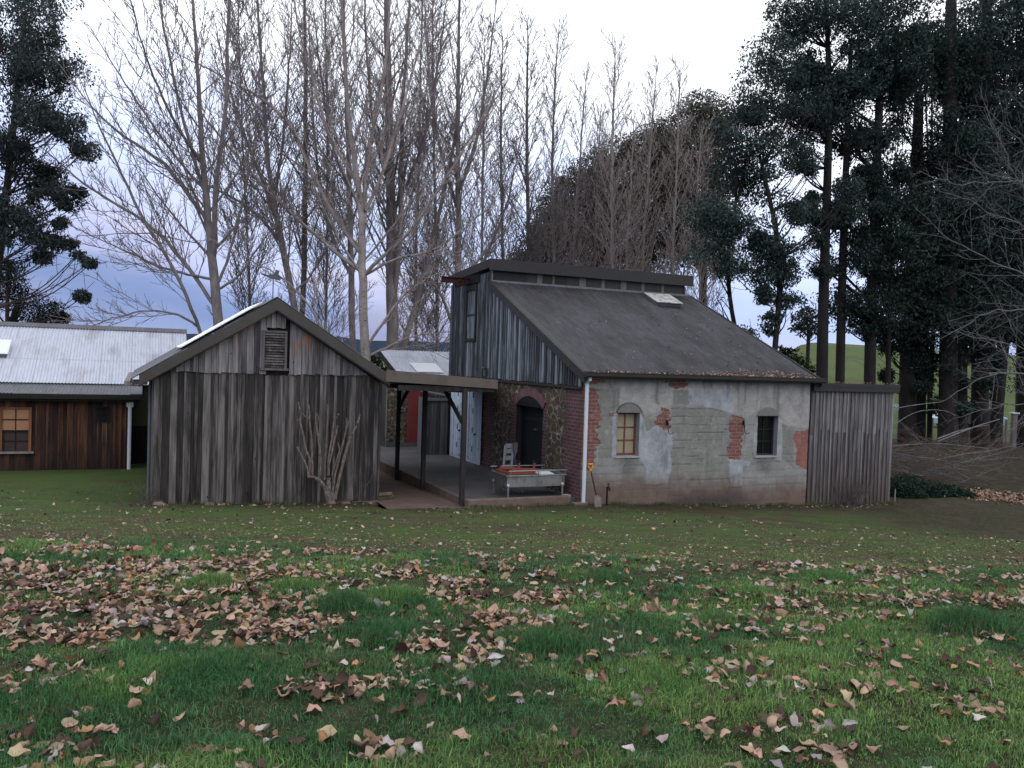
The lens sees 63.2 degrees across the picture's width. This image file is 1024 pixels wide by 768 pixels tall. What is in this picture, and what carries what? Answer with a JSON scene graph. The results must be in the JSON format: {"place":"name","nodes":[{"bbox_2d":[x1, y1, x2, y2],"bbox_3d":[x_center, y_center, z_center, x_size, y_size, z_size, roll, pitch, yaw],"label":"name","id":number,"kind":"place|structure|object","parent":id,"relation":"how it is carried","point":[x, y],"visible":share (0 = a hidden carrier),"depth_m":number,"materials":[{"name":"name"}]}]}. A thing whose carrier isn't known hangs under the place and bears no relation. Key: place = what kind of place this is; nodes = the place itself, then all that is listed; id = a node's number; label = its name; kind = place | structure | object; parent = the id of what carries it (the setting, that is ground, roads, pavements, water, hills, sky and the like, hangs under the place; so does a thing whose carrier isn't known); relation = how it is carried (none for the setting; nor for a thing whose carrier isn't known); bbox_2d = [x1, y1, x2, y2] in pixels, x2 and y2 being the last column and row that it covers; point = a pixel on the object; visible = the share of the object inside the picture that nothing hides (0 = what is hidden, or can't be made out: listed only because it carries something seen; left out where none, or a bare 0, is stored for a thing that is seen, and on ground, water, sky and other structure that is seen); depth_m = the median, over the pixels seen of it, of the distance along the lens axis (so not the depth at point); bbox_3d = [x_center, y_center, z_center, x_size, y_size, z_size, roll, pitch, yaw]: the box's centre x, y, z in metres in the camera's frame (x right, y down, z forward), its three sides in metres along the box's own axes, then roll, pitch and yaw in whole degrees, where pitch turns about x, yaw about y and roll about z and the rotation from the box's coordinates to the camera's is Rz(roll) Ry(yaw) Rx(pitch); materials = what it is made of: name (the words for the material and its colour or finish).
{"place":"outdoors","nodes":[
{"label":"outdoors","id":0,"kind":"place"},
{"bbox_2d":[186,334,449,358],"bbox_3d":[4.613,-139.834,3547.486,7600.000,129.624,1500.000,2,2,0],"label":"hills","id":1,"kind":"structure","parent":0,"point":[375,346],"depth_m":3221.64,"materials":[{"name":"plant"}]},
{"bbox_2d":[376,470,465,508],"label":"path","id":2,"kind":"structure","parent":0,"point":[406,496],"depth_m":18.29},
{"bbox_2d":[380,370,497,504],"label":"covered walkway","id":3,"kind":"structure","parent":2,"relation":"on","point":[407,382],"depth_m":17.37,"materials":[{"name":"brown paint"}]},
{"bbox_2d":[0,438,1023,767],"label":"lawn","id":4,"kind":"structure","parent":0,"point":[976,518],"depth_m":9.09,"materials":[{"name":"plant"}]},
{"bbox_2d":[8,742,30,755],"bbox_3d":[-1.987,1.482,3.366,0.085,0.036,0.075,1,2,-15],"label":"fallen leaf","id":5,"kind":"object","parent":4,"relation":"on","point":[20,748],"visible":1,"depth_m":3.37,"materials":[{"name":"plant"}]},
{"bbox_2d":[21,722,34,738],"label":"fallen leaf","id":6,"kind":"object","parent":4,"relation":"on","point":[28,730],"visible":1,"depth_m":3.59,"materials":[{"name":"plant"}]},
{"bbox_2d":[0,275,76,392],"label":"cypress tree","id":7,"kind":"object","parent":4,"relation":"on","point":[17,312],"visible":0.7,"depth_m":30.79,"materials":[{"name":"green plant"}]},
{"bbox_2d":[0,0,104,382],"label":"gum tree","id":8,"kind":"object","parent":4,"relation":"on","point":[28,54],"visible":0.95,"depth_m":29.40,"materials":[{"name":"green plant"}]},
{"bbox_2d":[48,742,63,752],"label":"fallen leaf","id":9,"kind":"object","parent":4,"relation":"on","point":[60,746],"visible":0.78,"depth_m":3.48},
{"bbox_2d":[61,717,77,730],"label":"fallen leaf","id":10,"kind":"object","parent":4,"relation":"on","point":[65,720],"visible":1,"depth_m":3.71,"materials":[{"name":"plant"}]},
{"bbox_2d":[73,755,94,767],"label":"fallen leaf","id":11,"kind":"object","parent":4,"relation":"on","point":[77,759],"visible":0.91,"depth_m":3.35,"materials":[{"name":"plant"}]},
{"bbox_2d":[75,739,92,748],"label":"fallen leaf","id":12,"kind":"object","parent":4,"relation":"on","point":[88,742],"visible":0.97,"depth_m":3.49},
{"bbox_2d":[0,321,186,470],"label":"long shed","id":13,"kind":"structure","parent":4,"relation":"on","point":[56,431],"depth_m":21.37,"materials":[{"name":"grey metal"}]},
{"bbox_2d":[0,407,33,453],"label":"window","id":14,"kind":"structure","parent":13,"relation":"in","point":[16,422],"depth_m":20.42,"materials":[{"name":"wood"}]},
{"bbox_2d":[91,723,115,731],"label":"fallen leaf","id":15,"kind":"object","parent":4,"relation":"on","point":[105,726],"visible":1,"depth_m":3.67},
{"bbox_2d":[127,698,140,707],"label":"fallen leaf","id":16,"kind":"object","parent":4,"relation":"on","point":[132,702],"visible":1,"depth_m":3.93,"materials":[{"name":"plant"}]},
{"bbox_2d":[143,710,159,724],"bbox_3d":[-1.647,1.521,3.805,0.067,0.056,0.055,2,2,-11],"label":"fallen leaf","id":17,"kind":"object","parent":4,"relation":"on","point":[155,717],"visible":1,"depth_m":3.80,"materials":[{"name":"plant"}]},
{"bbox_2d":[24,0,319,333],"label":"poplar tree","id":18,"kind":"object","parent":4,"relation":"on","point":[211,251],"visible":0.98,"depth_m":26.61,"materials":[{"name":"grey plant"}]},
{"bbox_2d":[238,678,253,689],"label":"fallen leaf","id":19,"kind":"object","parent":4,"relation":"on","point":[246,684],"visible":1,"depth_m":4.23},
{"bbox_2d":[196,0,299,315],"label":"poplar tree","id":20,"kind":"object","parent":4,"relation":"on","point":[240,282],"visible":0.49,"depth_m":32.56,"materials":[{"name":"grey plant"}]},
{"bbox_2d":[139,0,372,309],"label":"poplar tree","id":21,"kind":"object","parent":4,"relation":"on","point":[276,237],"visible":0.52,"depth_m":29.80,"materials":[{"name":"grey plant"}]},
{"bbox_2d":[124,270,389,506],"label":"timber barn","id":22,"kind":"structure","parent":4,"relation":"on","point":[223,416],"depth_m":16.63,"materials":[{"name":"weathered grey timber"},{"name":"corrugated tin"},{"name":"dark painted timber"}]},
{"bbox_2d":[288,736,307,743],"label":"fallen leaf","id":23,"kind":"object","parent":4,"relation":"on","point":[301,739],"visible":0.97,"depth_m":3.61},
{"bbox_2d":[259,0,345,315],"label":"poplar tree","id":24,"kind":"object","parent":4,"relation":"on","point":[303,254],"visible":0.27,"depth_m":31.74,"materials":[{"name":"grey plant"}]},
{"bbox_2d":[310,688,322,698],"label":"fallen leaf","id":25,"kind":"object","parent":4,"relation":"on","point":[317,693],"visible":1,"depth_m":4.17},
{"bbox_2d":[318,729,331,741],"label":"fallen leaf","id":26,"kind":"object","parent":4,"relation":"on","point":[322,735],"visible":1,"depth_m":3.64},
{"bbox_2d":[317,724,337,735],"bbox_3d":[-0.814,1.535,3.682,0.084,0.027,0.072,1,2,-30],"label":"fallen leaf","id":27,"kind":"object","parent":4,"relation":"on","point":[327,729],"visible":0.97,"depth_m":3.69,"materials":[{"name":"plant"}]},
{"bbox_2d":[296,402,360,503],"bbox_3d":[-3.749,1.461,16.985,1.316,2.180,0.156,1,2,-24],"label":"pollarded shrub","id":28,"kind":"object","parent":4,"relation":"on","point":[330,494],"visible":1,"depth_m":16.96,"materials":[{"name":"brown plant"}]},
{"bbox_2d":[284,0,377,339],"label":"poplar tree","id":29,"kind":"object","parent":4,"relation":"on","point":[326,276],"visible":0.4,"depth_m":37.80,"materials":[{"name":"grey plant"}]},
{"bbox_2d":[276,0,404,350],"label":"poplar tree","id":30,"kind":"object","parent":4,"relation":"on","point":[350,270],"visible":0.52,"depth_m":29.69,"materials":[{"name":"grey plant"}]},
{"bbox_2d":[165,0,516,361],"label":"poplar tree","id":31,"kind":"object","parent":4,"relation":"on","point":[363,206],"visible":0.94,"depth_m":27.34,"materials":[{"name":"grey plant"}]},
{"bbox_2d":[354,734,370,745],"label":"fallen leaf","id":32,"kind":"object","parent":4,"relation":"on","point":[357,739],"visible":1,"depth_m":3.56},
{"bbox_2d":[365,743,377,759],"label":"fallen leaf","id":33,"kind":"object","parent":4,"relation":"on","point":[369,751],"visible":0.98,"depth_m":3.49,"materials":[{"name":"plant"}]},
{"bbox_2d":[363,728,381,744],"bbox_3d":[-0.605,1.532,3.609,0.079,0.063,0.068,3,2,42],"label":"fallen leaf","id":34,"kind":"object","parent":4,"relation":"on","point":[368,732],"visible":0.84,"depth_m":3.62,"materials":[{"name":"plant"}]},
{"bbox_2d":[378,734,394,745],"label":"fallen leaf","id":35,"kind":"object","parent":4,"relation":"on","point":[387,739],"visible":1,"depth_m":3.61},
{"bbox_2d":[396,745,405,758],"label":"fallen leaf","id":36,"kind":"object","parent":4,"relation":"on","point":[400,748],"visible":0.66,"depth_m":3.54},
{"bbox_2d":[336,0,475,369],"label":"poplar tree","id":37,"kind":"object","parent":4,"relation":"on","point":[391,209],"visible":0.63,"depth_m":30.55,"materials":[{"name":"grey plant"}]},
{"bbox_2d":[377,349,449,446],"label":"stone outbuilding","id":38,"kind":"structure","parent":4,"relation":"on","point":[411,361],"depth_m":27.85,"materials":[{"name":"concrete"}]},
{"bbox_2d":[407,391,421,441],"bbox_3d":[-3.272,1.028,27.845,0.470,1.850,0.055,1,2,-24],"label":"red door","id":39,"kind":"structure","parent":38,"relation":"in","point":[413,396],"depth_m":27.80,"materials":[{"name":"paint"}]},
{"bbox_2d":[370,0,462,350],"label":"poplar tree","id":40,"kind":"object","parent":4,"relation":"on","point":[416,234],"visible":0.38,"depth_m":35.65,"materials":[{"name":"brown plant"}]},
{"bbox_2d":[411,741,423,753],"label":"fallen leaf","id":41,"kind":"object","parent":4,"relation":"on","point":[417,746],"visible":0.97,"depth_m":3.56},
{"bbox_2d":[412,692,427,706],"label":"fallen leaf","id":42,"kind":"object","parent":4,"relation":"on","point":[423,699],"visible":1,"depth_m":4.08,"materials":[{"name":"plant"}]},
{"bbox_2d":[396,0,481,351],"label":"poplar tree","id":43,"kind":"object","parent":4,"relation":"on","point":[436,349],"visible":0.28,"depth_m":36.63,"materials":[{"name":"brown plant"}]},
{"bbox_2d":[376,0,538,320],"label":"poplar tree","id":44,"kind":"object","parent":4,"relation":"on","point":[457,194],"visible":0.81,"depth_m":32.42,"materials":[{"name":"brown plant"}]},
{"bbox_2d":[452,727,470,738],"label":"fallen leaf","id":45,"kind":"object","parent":4,"relation":"on","point":[461,732],"visible":0.96,"depth_m":3.67,"materials":[{"name":"plant"}]},
{"bbox_2d":[380,460,570,507],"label":"kerb","id":46,"kind":"structure","parent":4,"relation":"on","point":[404,476],"depth_m":18.06,"materials":[{"name":"concrete"}]},
{"bbox_2d":[380,437,574,501],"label":"concrete platform","id":47,"kind":"structure","parent":4,"relation":"on","point":[442,471],"depth_m":21.41,"materials":[{"name":"concrete"}]},
{"bbox_2d":[417,391,450,454],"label":"plank store","id":48,"kind":"structure","parent":47,"relation":"on","point":[438,425],"depth_m":25.73,"materials":[{"name":"grey wood"}]},
{"bbox_2d":[502,443,517,490],"bbox_3d":[-0.076,1.897,19.131,0.385,1.094,0.191,1,2,-24],"label":"chair","id":49,"kind":"object","parent":47,"relation":"on","point":[514,447],"visible":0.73,"depth_m":19.13,"materials":[{"name":"metal"}]},
{"bbox_2d":[490,465,567,497],"bbox_3d":[0.369,2.168,18.592,1.500,0.603,0.893,1,2,-24],"label":"steel trough","id":50,"kind":"object","parent":47,"relation":"on","point":[556,478],"visible":0.96,"depth_m":18.28,"materials":[{"name":"silver metal"}]},
{"bbox_2d":[496,460,538,474],"bbox_3d":[0.155,1.885,18.461,0.858,0.396,0.675,1,2,-24],"label":"red frame","id":51,"kind":"object","parent":50,"relation":"on","point":[502,469],"visible":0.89,"depth_m":18.49,"materials":[{"name":"metal"}]},
{"bbox_2d":[444,5,517,311],"bbox_3d":[-1.337,-7.056,39.779,4.201,21.771,3.916,2,2,0],"label":"poplar tree","id":52,"kind":"object","parent":4,"relation":"on","point":[482,248],"visible":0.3,"depth_m":39.67,"materials":[{"name":"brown plant"}]},
{"bbox_2d":[471,16,539,260],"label":"poplar tree","id":53,"kind":"object","parent":4,"relation":"on","point":[497,142],"visible":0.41,"depth_m":41.61,"materials":[{"name":"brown plant"}]},
{"bbox_2d":[0,490,1023,767],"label":"fallen leaves","id":54,"kind":"object","parent":4,"relation":"on","point":[110,614],"depth_m":5.98,"materials":[{"name":"plant"}]},
{"bbox_2d":[0,513,1023,585],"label":"leaf crumbs","id":55,"kind":"object","parent":4,"relation":"on","point":[886,550],"visible":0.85,"depth_m":10.06,"materials":[{"name":"plant"}]},
{"bbox_2d":[494,0,563,263],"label":"poplar tree","id":56,"kind":"object","parent":4,"relation":"on","point":[528,244],"visible":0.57,"depth_m":41.59,"materials":[{"name":"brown plant"}]},
{"bbox_2d":[587,463,600,507],"bbox_3d":[1.770,2.201,18.074,0.199,0.901,0.492,1,2,-24],"label":"spade","id":57,"kind":"object","parent":4,"relation":"on","point":[597,501],"visible":1,"depth_m":17.93,"materials":[{"name":"metal"}]},
{"bbox_2d":[441,258,827,504],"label":"stone cottage","id":58,"kind":"structure","parent":4,"relation":"on","point":[553,401],"depth_m":20.46,"materials":[{"name":"concrete"}]},
{"bbox_2d":[449,392,461,457],"bbox_3d":[-1.661,1.106,25.128,0.110,2.230,1.140,1,2,-24],"label":"white door","id":59,"kind":"structure","parent":58,"relation":"in","point":[455,426],"depth_m":25.24,"materials":[{"name":"paint"}]},
{"bbox_2d":[464,284,477,341],"bbox_3d":[-1.204,-2.071,24.382,0.067,1.650,0.860,1,2,-24],"label":"window","id":60,"kind":"structure","parent":58,"relation":"in","point":[471,298],"depth_m":24.40,"materials":[{"name":"glass"}]},
{"bbox_2d":[466,392,481,464],"bbox_3d":[-1.140,1.156,23.960,0.110,2.230,1.100,1,2,-24],"label":"white door","id":61,"kind":"structure","parent":58,"relation":"in","point":[474,410],"depth_m":23.76,"materials":[{"name":"paint"}]},
{"bbox_2d":[520,406,542,468],"bbox_3d":[0.524,1.489,20.784,0.077,1.830,1.515,1,2,-24],"label":"side door","id":62,"kind":"structure","parent":58,"relation":"in","point":[532,417],"depth_m":20.92,"materials":[{"name":"blue paint"}]},
{"bbox_2d":[615,402,641,457],"bbox_3d":[2.573,1.034,18.792,0.669,1.253,0.260,1,2,-24],"label":"window","id":63,"kind":"structure","parent":58,"relation":"in","point":[628,418],"depth_m":18.84,"materials":[{"name":"glass"}]},
{"bbox_2d":[541,292,815,377],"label":"roof leaves","id":64,"kind":"object","parent":58,"relation":"on","point":[732,374],"visible":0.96,"depth_m":19.77,"materials":[{"name":"brown plant"}]},
{"bbox_2d":[755,407,779,457],"bbox_3d":[6.197,1.178,20.412,0.710,1.235,0.255,1,2,-24],"label":"window","id":65,"kind":"structure","parent":58,"relation":"in","point":[767,429],"depth_m":20.48,"materials":[{"name":"black glass"}]},
{"bbox_2d":[669,113,730,312],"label":"poplar tree","id":66,"kind":"object","parent":4,"relation":"on","point":[699,269],"visible":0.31,"depth_m":43.65,"materials":[{"name":"brown plant"}]},
{"bbox_2d":[759,711,771,722],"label":"fallen leaf","id":67,"kind":"object","parent":4,"relation":"on","point":[763,716],"visible":0.53,"depth_m":4.04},
{"bbox_2d":[679,29,870,350],"bbox_3d":[10.579,-5.828,34.146,7.865,17.795,4.662,2,2,0],"label":"evergreen tree","id":68,"kind":"object","parent":4,"relation":"on","point":[772,252],"visible":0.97,"depth_m":33.68,"materials":[{"name":"green plant"}]},
{"bbox_2d":[774,726,785,731],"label":"fallen leaf","id":69,"kind":"object","parent":4,"relation":"on","point":[777,729],"visible":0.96,"depth_m":3.94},
{"bbox_2d":[767,714,776,727],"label":"fallen leaf","id":70,"kind":"object","parent":69,"relation":"on","point":[771,721],"visible":1,"depth_m":3.93,"materials":[{"name":"plant"}]},
{"bbox_2d":[790,711,801,726],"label":"fallen leaf","id":71,"kind":"object","parent":4,"relation":"on","point":[793,718],"visible":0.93,"depth_m":4.05,"materials":[{"name":"plant"}]},
{"bbox_2d":[747,0,901,382],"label":"evergreen tree","id":72,"kind":"object","parent":4,"relation":"on","point":[826,84],"visible":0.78,"depth_m":36.44,"materials":[{"name":"green plant"}]},
{"bbox_2d":[822,746,842,756],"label":"fallen leaf","id":73,"kind":"object","parent":4,"relation":"on","point":[832,752],"visible":1,"depth_m":3.67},
{"bbox_2d":[806,383,900,504],"bbox_3d":[8.088,1.575,23.068,2.980,3.309,3.731,1,2,-24],"label":"timber lean to","id":74,"kind":"object","parent":4,"relation":"on","point":[850,430],"visible":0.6,"depth_m":21.39,"materials":[{"name":"grey wood"}]},
{"bbox_2d":[847,739,859,755],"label":"fallen leaf","id":75,"kind":"object","parent":4,"relation":"on","point":[850,751],"visible":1,"depth_m":3.72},
{"bbox_2d":[832,469,876,505],"bbox_3d":[8.790,2.656,21.374,1.570,0.962,0.272,1,2,-24],"label":"grass tuft","id":76,"kind":"object","parent":4,"relation":"on","point":[853,497],"visible":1,"depth_m":21.35,"materials":[{"name":"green plant"}]},
{"bbox_2d":[788,0,954,384],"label":"evergreen tree","id":77,"kind":"object","parent":4,"relation":"on","point":[864,305],"visible":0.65,"depth_m":36.96,"materials":[{"name":"green plant"}]},
{"bbox_2d":[847,18,1001,445],"bbox_3d":[19.694,-7.167,39.346,7.314,20.751,7.671,2,2,0],"label":"evergreen tree","id":78,"kind":"object","parent":4,"relation":"on","point":[915,357],"visible":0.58,"depth_m":38.65,"materials":[{"name":"green plant"}]},
{"bbox_2d":[890,470,975,498],"bbox_3d":[11.690,2.887,23.651,3.095,0.826,1.655,2,2,0],"label":"shrub","id":79,"kind":"object","parent":4,"relation":"on","point":[915,488],"visible":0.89,"depth_m":23.49,"materials":[{"name":"green plant"}]},
{"bbox_2d":[878,0,1022,449],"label":"evergreen tree","id":80,"kind":"object","parent":4,"relation":"on","point":[952,356],"visible":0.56,"depth_m":38.34,"materials":[{"name":"green plant"}]},
{"bbox_2d":[891,402,1023,488],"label":"brush pile","id":81,"kind":"object","parent":4,"relation":"on","point":[927,453],"visible":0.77,"depth_m":25.76,"materials":[{"name":"grey plant"}]},
{"bbox_2d":[901,482,1023,504],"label":"leaf drift","id":82,"kind":"object","parent":4,"relation":"on","point":[1005,496],"visible":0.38,"depth_m":23.73,"materials":[{"name":"plant"}]},
{"bbox_2d":[908,85,1023,458],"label":"overhanging tree","id":83,"kind":"object","parent":4,"relation":"on","point":[1018,230],"visible":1,"depth_m":13.01,"materials":[{"name":"grey plant"}]},
{"bbox_2d":[922,0,1023,448],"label":"evergreen tree","id":84,"kind":"object","parent":4,"relation":"on","point":[967,79],"visible":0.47,"depth_m":38.73,"materials":[{"name":"green plant"}]},
{"bbox_2d":[928,0,1023,446],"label":"evergreen tree","id":85,"kind":"object","parent":4,"relation":"on","point":[999,395],"visible":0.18,"depth_m":39.95,"materials":[{"name":"green plant"}]},
{"bbox_2d":[1009,412,1019,446],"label":"capped post","id":86,"kind":"object","parent":4,"relation":"on","point":[1014,418],"visible":0.77,"depth_m":40.96,"materials":[{"name":"white wood"}]},
{"bbox_2d":[0,0,1023,438],"label":"sky","id":87,"kind":"structure","parent":0,"point":[708,34],"materials":[{"name":"white"}]},
{"bbox_2d":[13,343,1015,441],"bbox_3d":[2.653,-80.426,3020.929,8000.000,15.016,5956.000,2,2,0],"label":"pasture","id":88,"kind":"structure","parent":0,"point":[854,363],"depth_m":85.65,"materials":[{"name":"green plant"}]},
{"bbox_2d":[507,193,572,263],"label":"evergreen tree","id":89,"kind":"object","parent":88,"relation":"on","point":[539,208],"visible":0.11,"depth_m":60.25,"materials":[{"name":"green plant"}]},
{"bbox_2d":[530,11,586,265],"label":"poplar tree","id":90,"kind":"object","parent":88,"relation":"on","point":[552,151],"visible":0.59,"depth_m":43.52,"materials":[{"name":"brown plant"}]},
{"bbox_2d":[547,61,605,266],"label":"poplar tree","id":91,"kind":"object","parent":88,"relation":"on","point":[578,202],"visible":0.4,"depth_m":45.62,"materials":[{"name":"brown plant"}]},
{"bbox_2d":[530,147,624,268],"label":"evergreen tree","id":92,"kind":"object","parent":88,"relation":"on","point":[570,176],"visible":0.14,"depth_m":57.61,"materials":[{"name":"green plant"}]},
{"bbox_2d":[570,101,624,269],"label":"poplar tree","id":93,"kind":"object","parent":88,"relation":"on","point":[595,218],"visible":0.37,"depth_m":46.69,"materials":[{"name":"brown plant"}]},
{"bbox_2d":[572,28,642,270],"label":"poplar tree","id":94,"kind":"object","parent":88,"relation":"on","point":[612,196],"visible":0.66,"depth_m":43.60,"materials":[{"name":"brown plant"}]},
{"bbox_2d":[599,101,654,270],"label":"poplar tree","id":95,"kind":"object","parent":88,"relation":"on","point":[630,193],"visible":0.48,"depth_m":44.58,"materials":[{"name":"brown plant"}]},
{"bbox_2d":[585,117,696,274],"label":"evergreen tree","id":96,"kind":"object","parent":88,"relation":"on","point":[660,197],"visible":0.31,"depth_m":56.66,"materials":[{"name":"green plant"}]},
{"bbox_2d":[615,54,673,272],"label":"poplar tree","id":97,"kind":"object","parent":88,"relation":"on","point":[648,163],"visible":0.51,"depth_m":45.52,"materials":[{"name":"brown plant"}]},
{"bbox_2d":[642,53,709,295],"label":"poplar tree","id":98,"kind":"object","parent":88,"relation":"on","point":[673,259],"visible":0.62,"depth_m":45.60,"materials":[{"name":"brown plant"}]},
{"bbox_2d":[645,86,752,303],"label":"evergreen tree","id":99,"kind":"object","parent":88,"relation":"on","point":[709,108],"visible":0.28,"depth_m":56.00,"materials":[{"name":"green plant"}]},
{"bbox_2d":[778,345,815,372],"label":"bush","id":100,"kind":"object","parent":88,"relation":"on","point":[783,350],"visible":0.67,"depth_m":45.86,"materials":[{"name":"green plant"}]},
{"bbox_2d":[787,303,817,365],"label":"round tree","id":101,"kind":"object","parent":88,"relation":"on","point":[810,328],"visible":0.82,"depth_m":74.28,"materials":[{"name":"green plant"}]},
{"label":"fallen leaf","id":102,"kind":"object","parent":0,"visible":0},
{"bbox_2d":[384,745,395,760],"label":"fallen leaf","id":103,"kind":"object","parent":102,"relation":"on","point":[391,750],"visible":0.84,"depth_m":3.50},
{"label":"back yard","id":104,"kind":"structure","parent":0,"visible":0},
{"bbox_2d":[370,350,413,371],"bbox_3d":[-4.801,-0.836,33.077,2.205,1.136,1.261,2,2,0],"label":"bush","id":105,"kind":"object","parent":104,"relation":"on","point":[377,361],"visible":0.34,"depth_m":32.91,"materials":[{"name":"green plant"}]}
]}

